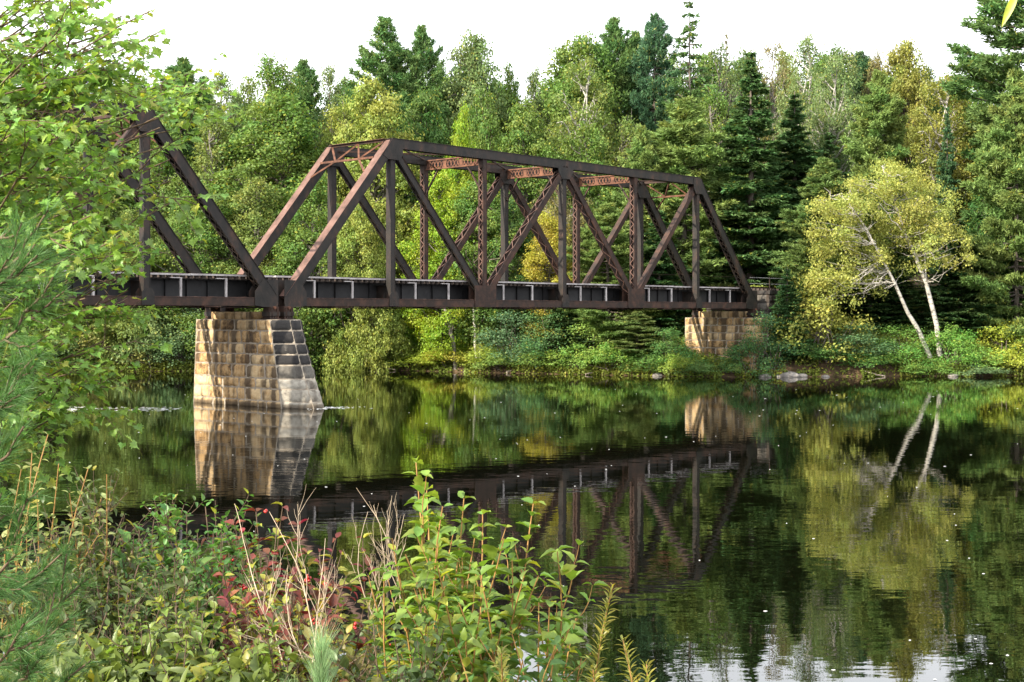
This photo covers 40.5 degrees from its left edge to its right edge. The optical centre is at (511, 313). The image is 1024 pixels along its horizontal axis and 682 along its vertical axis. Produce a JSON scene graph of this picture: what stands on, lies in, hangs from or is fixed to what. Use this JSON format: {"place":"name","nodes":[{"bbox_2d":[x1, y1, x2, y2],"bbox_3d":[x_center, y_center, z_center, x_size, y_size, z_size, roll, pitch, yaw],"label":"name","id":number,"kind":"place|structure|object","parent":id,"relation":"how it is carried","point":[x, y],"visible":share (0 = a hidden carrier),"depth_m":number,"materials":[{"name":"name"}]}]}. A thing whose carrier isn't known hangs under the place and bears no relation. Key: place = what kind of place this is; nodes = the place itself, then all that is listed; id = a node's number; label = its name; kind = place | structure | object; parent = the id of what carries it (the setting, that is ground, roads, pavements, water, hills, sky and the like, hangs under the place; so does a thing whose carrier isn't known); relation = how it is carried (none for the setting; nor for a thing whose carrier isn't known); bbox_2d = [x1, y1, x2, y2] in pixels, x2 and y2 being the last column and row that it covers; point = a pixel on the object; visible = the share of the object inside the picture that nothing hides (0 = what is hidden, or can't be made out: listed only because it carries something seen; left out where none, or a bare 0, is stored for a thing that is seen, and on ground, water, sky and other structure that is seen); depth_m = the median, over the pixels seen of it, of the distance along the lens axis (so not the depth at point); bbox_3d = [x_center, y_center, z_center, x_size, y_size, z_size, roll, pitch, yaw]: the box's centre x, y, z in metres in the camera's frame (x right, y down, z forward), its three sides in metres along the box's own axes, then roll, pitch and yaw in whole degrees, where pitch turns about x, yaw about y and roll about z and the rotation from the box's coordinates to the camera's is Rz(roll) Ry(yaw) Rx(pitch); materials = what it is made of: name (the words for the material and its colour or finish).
{"place":"outdoors","nodes":[
{"label":"outdoors","id":0,"kind":"place"},
{"bbox_2d":[0,370,1023,681],"bbox_3d":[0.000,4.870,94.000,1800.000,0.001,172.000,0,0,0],"label":"water","id":1,"kind":"structure","parent":0,"point":[694,514],"depth_m":37.17,"materials":[{"name":"green liquid"}]},
{"bbox_2d":[193,312,324,408],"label":"bridge pier","id":2,"kind":"structure","parent":1,"relation":"in","point":[254,359],"depth_m":73.08,"materials":[{"name":"stone"}]},
{"bbox_2d":[0,100,280,318],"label":"bridge span","id":3,"kind":"object","parent":2,"relation":"on","point":[193,286],"visible":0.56,"depth_m":70.38,"materials":[{"name":"metal"}]},
{"bbox_2d":[220,138,758,318],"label":"bridge span","id":4,"kind":"object","parent":2,"relation":"on","point":[301,287],"visible":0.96,"depth_m":89.07,"materials":[{"name":"metal"}]},
{"bbox_2d":[0,0,1023,109],"label":"sky","id":5,"kind":"structure","parent":0,"point":[324,32],"materials":[{"name":"white"}]},
{"bbox_2d":[10,269,1023,376],"bbox_3d":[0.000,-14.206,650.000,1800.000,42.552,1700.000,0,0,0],"label":"ground","id":6,"kind":"structure","parent":0,"point":[792,367],"depth_m":108.77,"materials":[{"name":"green plant"}]},
{"bbox_2d":[0,182,114,681],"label":"pine sapling","id":7,"kind":"object","parent":6,"relation":"on","point":[27,667],"visible":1,"depth_m":3.15,"materials":[{"name":"green plant"}]},
{"bbox_2d":[0,431,114,658],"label":"leafy shrub","id":8,"kind":"object","parent":6,"relation":"on","point":[74,526],"visible":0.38,"depth_m":5.12,"materials":[{"name":"green plant"}]},
{"bbox_2d":[0,466,230,681],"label":"leafy shrub","id":9,"kind":"object","parent":6,"relation":"on","point":[106,606],"visible":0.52,"depth_m":4.96,"materials":[{"name":"green plant"}]},
{"bbox_2d":[0,0,240,511],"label":"maple tree","id":10,"kind":"object","parent":6,"relation":"on","point":[53,148],"visible":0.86,"depth_m":7.39,"materials":[{"name":"green plant"}]},
{"bbox_2d":[87,205,179,362],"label":"broadleaf tree","id":11,"kind":"object","parent":6,"relation":"on","point":[129,327],"visible":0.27,"depth_m":117.87,"materials":[{"name":"green plant"}]},
{"bbox_2d":[110,310,185,367],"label":"bush","id":12,"kind":"object","parent":6,"relation":"on","point":[149,340],"visible":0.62,"depth_m":116.83,"materials":[{"name":"green plant"}]},
{"bbox_2d":[45,488,277,660],"bbox_3d":[-1.331,1.314,5.383,0.978,1.252,0.904,0,0,0],"label":"leafy shrub","id":13,"kind":"object","parent":6,"relation":"on","point":[196,569],"visible":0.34,"depth_m":5.44,"materials":[{"name":"green plant"}]},
{"bbox_2d":[104,117,230,309],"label":"broadleaf tree","id":14,"kind":"object","parent":6,"relation":"on","point":[162,176],"visible":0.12,"depth_m":127.84,"materials":[{"name":"green plant"}]},
{"bbox_2d":[134,308,203,367],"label":"bush","id":15,"kind":"object","parent":6,"relation":"on","point":[163,354],"visible":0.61,"depth_m":117.36,"materials":[{"name":"green plant"}]},
{"bbox_2d":[0,467,353,663],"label":"leafy shrub","id":16,"kind":"object","parent":6,"relation":"on","point":[279,584],"visible":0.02,"depth_m":6.61,"materials":[{"name":"green plant"}]},
{"bbox_2d":[150,55,218,186],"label":"pine tree","id":17,"kind":"object","parent":6,"relation":"on","point":[184,65],"visible":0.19,"depth_m":144.86,"materials":[{"name":"green plant"}]},
{"bbox_2d":[57,576,313,681],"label":"leafy shrub","id":18,"kind":"object","parent":6,"relation":"on","point":[198,634],"visible":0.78,"depth_m":4.36,"materials":[{"name":"green plant"}]},
{"bbox_2d":[0,622,370,681],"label":"undergrowth","id":19,"kind":"object","parent":6,"relation":"on","point":[150,669],"visible":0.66,"depth_m":4.21,"materials":[{"name":"green plant"}]},
{"bbox_2d":[150,179,253,355],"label":"broadleaf tree","id":20,"kind":"object","parent":6,"relation":"on","point":[199,256],"visible":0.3,"depth_m":118.94,"materials":[{"name":"green plant"}]},
{"bbox_2d":[150,107,260,315],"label":"broadleaf tree","id":21,"kind":"object","parent":6,"relation":"on","point":[218,129],"visible":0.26,"depth_m":127.98,"materials":[{"name":"green plant"}]},
{"bbox_2d":[0,603,420,681],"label":"undergrowth","id":22,"kind":"object","parent":6,"relation":"on","point":[394,627],"visible":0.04,"depth_m":5.76,"materials":[{"name":"green plant"}]},
{"bbox_2d":[193,67,246,257],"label":"broadleaf tree","id":23,"kind":"object","parent":6,"relation":"on","point":[227,96],"visible":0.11,"depth_m":141.32,"materials":[{"name":"green plant"}]},
{"bbox_2d":[201,174,301,315],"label":"broadleaf tree","id":24,"kind":"object","parent":6,"relation":"on","point":[250,197],"visible":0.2,"depth_m":120.65,"materials":[{"name":"green plant"}]},
{"bbox_2d":[226,46,309,231],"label":"broadleaf tree","id":25,"kind":"object","parent":6,"relation":"on","point":[273,79],"visible":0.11,"depth_m":139.26,"materials":[{"name":"green plant"}]},
{"bbox_2d":[206,88,347,272],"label":"broadleaf tree","id":26,"kind":"object","parent":6,"relation":"on","point":[275,136],"visible":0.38,"depth_m":127.50,"materials":[{"name":"green plant"}]},
{"bbox_2d":[230,488,342,678],"bbox_3d":[-0.766,0.897,4.728,0.376,0.564,0.614,0,0,-9],"label":"dead shrub","id":27,"kind":"object","parent":6,"relation":"on","point":[305,594],"visible":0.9,"depth_m":4.68,"materials":[{"name":"beige plant"}]},
{"bbox_2d":[200,502,374,681],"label":"berry shrub","id":28,"kind":"object","parent":6,"relation":"on","point":[228,590],"visible":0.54,"depth_m":5.11,"materials":[{"name":"red plant"}]},
{"bbox_2d":[201,537,405,681],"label":"berry shrub","id":29,"kind":"object","parent":6,"relation":"on","point":[361,665],"visible":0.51,"depth_m":4.89,"materials":[{"name":"green plant"}]},
{"bbox_2d":[284,58,324,172],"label":"pine tree","id":30,"kind":"object","parent":6,"relation":"on","point":[306,75],"visible":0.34,"depth_m":145.16,"materials":[{"name":"green plant"}]},
{"bbox_2d":[278,611,343,681],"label":"pine seedling","id":31,"kind":"object","parent":6,"relation":"on","point":[321,654],"visible":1,"depth_m":3.30,"materials":[{"name":"green plant"}]},
{"bbox_2d":[253,170,368,369],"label":"broadleaf tree","id":32,"kind":"object","parent":6,"relation":"on","point":[314,212],"visible":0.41,"depth_m":118.65,"materials":[{"name":"green plant"}]},
{"bbox_2d":[307,62,343,178],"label":"broadleaf tree","id":33,"kind":"object","parent":6,"relation":"on","point":[329,99],"visible":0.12,"depth_m":142.69,"materials":[{"name":"green plant"}]},
{"bbox_2d":[315,93,365,220],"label":"broadleaf tree","id":34,"kind":"object","parent":6,"relation":"on","point":[337,116],"visible":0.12,"depth_m":130.42,"materials":[{"name":"green plant"}]},
{"bbox_2d":[316,188,413,371],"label":"broadleaf tree","id":35,"kind":"object","parent":6,"relation":"on","point":[361,239],"visible":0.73,"depth_m":117.57,"materials":[{"name":"green plant"}]},
{"bbox_2d":[314,70,432,327],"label":"broadleaf tree","id":36,"kind":"object","parent":6,"relation":"on","point":[373,120],"visible":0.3,"depth_m":126.42,"materials":[{"name":"green plant"}]},
{"bbox_2d":[344,489,405,613],"bbox_3d":[-0.488,0.849,4.869,0.230,0.444,0.390,0,0,0],"label":"dead shrub","id":37,"kind":"object","parent":6,"relation":"on","point":[382,553],"visible":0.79,"depth_m":4.91,"materials":[{"name":"beige plant"}]},
{"bbox_2d":[336,14,425,215],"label":"pine tree","id":38,"kind":"object","parent":6,"relation":"on","point":[389,67],"visible":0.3,"depth_m":136.82,"materials":[{"name":"green plant"}]},
{"bbox_2d":[323,565,471,681],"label":"leafy shrub","id":39,"kind":"object","parent":6,"relation":"on","point":[418,675],"visible":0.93,"depth_m":4.09,"materials":[{"name":"green plant"}]},
{"bbox_2d":[377,81,458,315],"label":"broadleaf tree","id":40,"kind":"object","parent":6,"relation":"on","point":[421,110],"visible":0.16,"depth_m":132.90,"materials":[{"name":"green plant"}]},
{"bbox_2d":[394,22,451,192],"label":"pine tree","id":41,"kind":"object","parent":6,"relation":"on","point":[422,43],"visible":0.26,"depth_m":137.94,"materials":[{"name":"green plant"}]},
{"bbox_2d":[395,167,487,368],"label":"broadleaf tree","id":42,"kind":"object","parent":6,"relation":"on","point":[433,330],"visible":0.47,"depth_m":117.41,"materials":[{"name":"green plant"}]},
{"bbox_2d":[432,101,487,272],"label":"broadleaf tree","id":43,"kind":"object","parent":6,"relation":"on","point":[461,138],"visible":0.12,"depth_m":125.52,"materials":[{"name":"green plant"}]},
{"bbox_2d":[451,82,502,235],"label":"broadleaf tree","id":44,"kind":"object","parent":6,"relation":"on","point":[486,127],"visible":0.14,"depth_m":130.62,"materials":[{"name":"green plant"}]},
{"bbox_2d":[435,26,519,188],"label":"broadleaf tree","id":45,"kind":"object","parent":6,"relation":"on","point":[470,69],"visible":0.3,"depth_m":138.64,"materials":[{"name":"green plant"}]},
{"bbox_2d":[433,180,526,346],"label":"broadleaf tree","id":46,"kind":"object","parent":6,"relation":"on","point":[466,211],"visible":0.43,"depth_m":116.69,"materials":[{"name":"green plant"}]},
{"bbox_2d":[353,456,607,681],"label":"viburnum bush","id":47,"kind":"object","parent":6,"relation":"on","point":[470,627],"visible":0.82,"depth_m":4.43,"materials":[{"name":"green plant"}]},
{"bbox_2d":[492,56,524,192],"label":"broadleaf tree","id":48,"kind":"object","parent":6,"relation":"on","point":[508,85],"visible":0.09,"depth_m":142.41,"materials":[{"name":"green plant"}]},
{"bbox_2d":[473,309,546,364],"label":"bush","id":49,"kind":"object","parent":6,"relation":"on","point":[498,340],"visible":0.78,"depth_m":114.14,"materials":[{"name":"green plant"}]},
{"bbox_2d":[486,193,544,345],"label":"broadleaf tree","id":50,"kind":"object","parent":6,"relation":"on","point":[514,210],"visible":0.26,"depth_m":117.77,"materials":[{"name":"green plant"}]},
{"bbox_2d":[15,275,1023,376],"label":"undergrowth","id":51,"kind":"object","parent":6,"relation":"on","point":[569,370],"visible":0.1,"depth_m":111.41,"materials":[{"name":"green plant"}]},
{"bbox_2d":[449,595,593,681],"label":"viburnum bush","id":52,"kind":"object","parent":6,"relation":"on","point":[541,676],"visible":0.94,"depth_m":4.22,"materials":[{"name":"green plant"}]},
{"bbox_2d":[487,96,567,320],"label":"broadleaf tree","id":53,"kind":"object","parent":6,"relation":"on","point":[525,128],"visible":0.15,"depth_m":126.65,"materials":[{"name":"green plant"}]},
{"bbox_2d":[507,309,579,366],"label":"bush","id":54,"kind":"object","parent":6,"relation":"on","point":[543,322],"visible":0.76,"depth_m":112.84,"materials":[{"name":"green plant"}]},
{"bbox_2d":[519,208,572,343],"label":"broadleaf tree","id":55,"kind":"object","parent":6,"relation":"on","point":[537,260],"visible":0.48,"depth_m":115.01,"materials":[{"name":"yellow plant"}]},
{"bbox_2d":[528,186,598,281],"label":"broadleaf tree","id":56,"kind":"object","parent":6,"relation":"on","point":[552,200],"visible":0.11,"depth_m":120.08,"materials":[{"name":"green plant"}]},
{"bbox_2d":[537,309,596,360],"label":"spruce tree","id":57,"kind":"object","parent":6,"relation":"on","point":[569,321],"visible":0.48,"depth_m":113.28,"materials":[{"name":"green plant"}]},
{"bbox_2d":[537,341,604,368],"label":"bush","id":58,"kind":"object","parent":6,"relation":"on","point":[580,355],"visible":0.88,"depth_m":111.42,"materials":[{"name":"green plant"}]},
{"bbox_2d":[530,52,628,212],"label":"broadleaf tree","id":59,"kind":"object","parent":6,"relation":"on","point":[562,128],"visible":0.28,"depth_m":133.23,"materials":[{"name":"green plant"}]},
{"bbox_2d":[531,119,627,321],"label":"broadleaf tree","id":60,"kind":"object","parent":6,"relation":"on","point":[587,132],"visible":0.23,"depth_m":125.31,"materials":[{"name":"green plant"}]},
{"bbox_2d":[533,29,627,280],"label":"broadleaf tree","id":61,"kind":"object","parent":6,"relation":"on","point":[584,45],"visible":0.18,"depth_m":138.74,"materials":[{"name":"green plant"}]},
{"bbox_2d":[579,583,622,681],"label":"wild plant","id":62,"kind":"object","parent":6,"relation":"on","point":[596,656],"visible":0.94,"depth_m":4.32,"materials":[{"name":"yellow plant"}]},
{"bbox_2d":[578,340,639,370],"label":"bush","id":63,"kind":"object","parent":6,"relation":"on","point":[603,355],"visible":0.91,"depth_m":109.79,"materials":[{"name":"green plant"}]},
{"bbox_2d":[551,202,675,342],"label":"pine tree","id":64,"kind":"object","parent":6,"relation":"on","point":[605,216],"visible":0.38,"depth_m":113.69,"materials":[{"name":"green plant"}]},
{"bbox_2d":[589,15,650,142],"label":"pine tree","id":65,"kind":"object","parent":6,"relation":"on","point":[614,41],"visible":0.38,"depth_m":141.64,"materials":[{"name":"green plant"}]},
{"bbox_2d":[602,311,678,358],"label":"pine tree","id":66,"kind":"object","parent":6,"relation":"on","point":[639,321],"visible":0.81,"depth_m":110.67,"materials":[{"name":"green plant"}]},
{"bbox_2d":[609,123,685,309],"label":"pine tree","id":67,"kind":"object","parent":6,"relation":"on","point":[640,152],"visible":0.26,"depth_m":121.70,"materials":[{"name":"green plant"}]},
{"bbox_2d":[621,11,683,171],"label":"pine tree","id":68,"kind":"object","parent":6,"relation":"on","point":[652,51],"visible":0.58,"depth_m":139.84,"materials":[{"name":"green plant"}]},
{"bbox_2d":[616,209,692,337],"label":"spruce tree","id":69,"kind":"object","parent":6,"relation":"on","point":[657,278],"visible":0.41,"depth_m":116.05,"materials":[{"name":"green plant"}]},
{"bbox_2d":[645,325,699,365],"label":"bush","id":70,"kind":"object","parent":6,"relation":"on","point":[660,346],"visible":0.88,"depth_m":109.05,"materials":[{"name":"green plant"}]},
{"bbox_2d":[619,94,749,320],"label":"pine tree","id":71,"kind":"object","parent":6,"relation":"on","point":[687,127],"visible":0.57,"depth_m":121.99,"materials":[{"name":"green plant"}]},
{"bbox_2d":[660,0,717,253],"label":"spruce tree","id":72,"kind":"object","parent":6,"relation":"on","point":[694,81],"visible":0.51,"depth_m":138.67,"materials":[{"name":"green plant"}]},
{"bbox_2d":[664,82,754,237],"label":"broadleaf tree","id":73,"kind":"object","parent":6,"relation":"on","point":[716,103],"visible":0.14,"depth_m":133.49,"materials":[{"name":"green plant"}]},
{"bbox_2d":[667,49,766,253],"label":"broadleaf tree","id":74,"kind":"object","parent":6,"relation":"on","point":[704,60],"visible":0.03,"depth_m":149.75,"materials":[{"name":"green plant"}]},
{"bbox_2d":[696,32,744,194],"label":"broadleaf tree","id":75,"kind":"object","parent":6,"relation":"on","point":[720,62],"visible":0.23,"depth_m":141.41,"materials":[{"name":"green plant"}]},
{"bbox_2d":[685,311,768,369],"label":"bridge pier","id":76,"kind":"structure","parent":6,"relation":"on","point":[711,332],"depth_m":109.44,"materials":[{"name":"stone"}]},
{"bbox_2d":[714,337,781,376],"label":"bush","id":77,"kind":"object","parent":6,"relation":"on","point":[734,352],"visible":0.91,"depth_m":106.87,"materials":[{"name":"green plant"}]},
{"bbox_2d":[700,52,806,286],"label":"spruce tree","id":78,"kind":"object","parent":6,"relation":"on","point":[748,152],"visible":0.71,"depth_m":122.88,"materials":[{"name":"green plant"}]},
{"bbox_2d":[722,309,801,372],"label":"bush","id":79,"kind":"object","parent":6,"relation":"on","point":[764,323],"visible":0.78,"depth_m":107.02,"materials":[{"name":"green plant"}]},
{"bbox_2d":[748,40,795,165],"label":"broadleaf tree","id":80,"kind":"object","parent":6,"relation":"on","point":[772,94],"visible":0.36,"depth_m":143.05,"materials":[{"name":"green plant"}]},
{"bbox_2d":[767,269,814,359],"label":"spruce tree","id":81,"kind":"object","parent":6,"relation":"on","point":[787,297],"visible":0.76,"depth_m":108.18,"materials":[{"name":"green plant"}]},
{"bbox_2d":[757,91,831,287],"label":"spruce tree","id":82,"kind":"object","parent":6,"relation":"on","point":[798,151],"visible":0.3,"depth_m":127.07,"materials":[{"name":"green plant"}]},
{"bbox_2d":[771,30,843,193],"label":"broadleaf tree","id":83,"kind":"object","parent":6,"relation":"on","point":[808,72],"visible":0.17,"depth_m":137.02,"materials":[{"name":"green plant"}]},
{"bbox_2d":[761,263,880,368],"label":"bush","id":84,"kind":"object","parent":6,"relation":"on","point":[814,312],"visible":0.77,"depth_m":107.64,"materials":[{"name":"green plant"}]},
{"bbox_2d":[766,156,884,304],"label":"pine tree","id":85,"kind":"object","parent":6,"relation":"on","point":[816,181],"visible":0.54,"depth_m":113.08,"materials":[{"name":"green plant"}]},
{"bbox_2d":[801,52,864,197],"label":"broadleaf tree","id":86,"kind":"object","parent":6,"relation":"on","point":[831,121],"visible":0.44,"depth_m":130.73,"materials":[{"name":"green plant"}]},
{"bbox_2d":[802,33,872,196],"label":"broadleaf tree","id":87,"kind":"object","parent":6,"relation":"on","point":[849,80],"visible":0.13,"depth_m":137.09,"materials":[{"name":"green plant"}]},
{"bbox_2d":[825,322,905,356],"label":"bush","id":88,"kind":"object","parent":6,"relation":"on","point":[848,337],"visible":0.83,"depth_m":108.01,"materials":[{"name":"green plant"}]},
{"bbox_2d":[838,253,913,330],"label":"spruce tree","id":89,"kind":"object","parent":6,"relation":"on","point":[869,306],"visible":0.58,"depth_m":113.81,"materials":[{"name":"green plant"}]},
{"bbox_2d":[836,68,933,280],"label":"pine tree","id":90,"kind":"object","parent":6,"relation":"on","point":[878,131],"visible":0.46,"depth_m":120.31,"materials":[{"name":"green plant"}]},
{"bbox_2d":[798,155,979,358],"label":"birch clump","id":91,"kind":"object","parent":6,"relation":"on","point":[903,223],"visible":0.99,"depth_m":108.46,"materials":[{"name":"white plant"}]},
{"bbox_2d":[864,323,932,365],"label":"bush","id":92,"kind":"object","parent":6,"relation":"on","point":[906,348],"visible":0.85,"depth_m":108.89,"materials":[{"name":"green plant"}]},
{"bbox_2d":[863,265,945,326],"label":"spruce tree","id":93,"kind":"object","parent":6,"relation":"on","point":[907,290],"visible":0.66,"depth_m":114.50,"materials":[{"name":"green plant"}]},
{"bbox_2d":[877,35,940,264],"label":"broadleaf tree","id":94,"kind":"object","parent":6,"relation":"on","point":[900,67],"visible":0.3,"depth_m":138.98,"materials":[{"name":"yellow plant"}]},
{"bbox_2d":[902,70,979,284],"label":"broadleaf tree","id":95,"kind":"object","parent":6,"relation":"on","point":[924,148],"visible":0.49,"depth_m":120.92,"materials":[{"name":"green plant"}]},
{"bbox_2d":[923,107,960,310],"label":"spruce tree","id":96,"kind":"object","parent":6,"relation":"on","point":[944,161],"visible":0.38,"depth_m":117.83,"materials":[{"name":"green plant"}]},
{"bbox_2d":[917,321,987,366],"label":"bush","id":97,"kind":"object","parent":6,"relation":"on","point":[950,335],"visible":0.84,"depth_m":108.88,"materials":[{"name":"green plant"}]},
{"bbox_2d":[915,221,1007,337],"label":"spruce tree","id":98,"kind":"object","parent":6,"relation":"on","point":[957,310],"visible":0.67,"depth_m":112.91,"materials":[{"name":"green plant"}]},
{"bbox_2d":[933,0,1023,254],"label":"pine tree","id":99,"kind":"object","parent":6,"relation":"on","point":[980,70],"visible":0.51,"depth_m":117.58,"materials":[{"name":"green plant"}]},
{"bbox_2d":[946,174,1023,319],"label":"broadleaf tree","id":100,"kind":"object","parent":6,"relation":"on","point":[979,204],"visible":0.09,"depth_m":115.70,"materials":[{"name":"green plant"}]},
{"bbox_2d":[954,68,1023,343],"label":"pine tree","id":101,"kind":"object","parent":6,"relation":"on","point":[995,164],"visible":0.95,"depth_m":111.75,"materials":[{"name":"green plant"}]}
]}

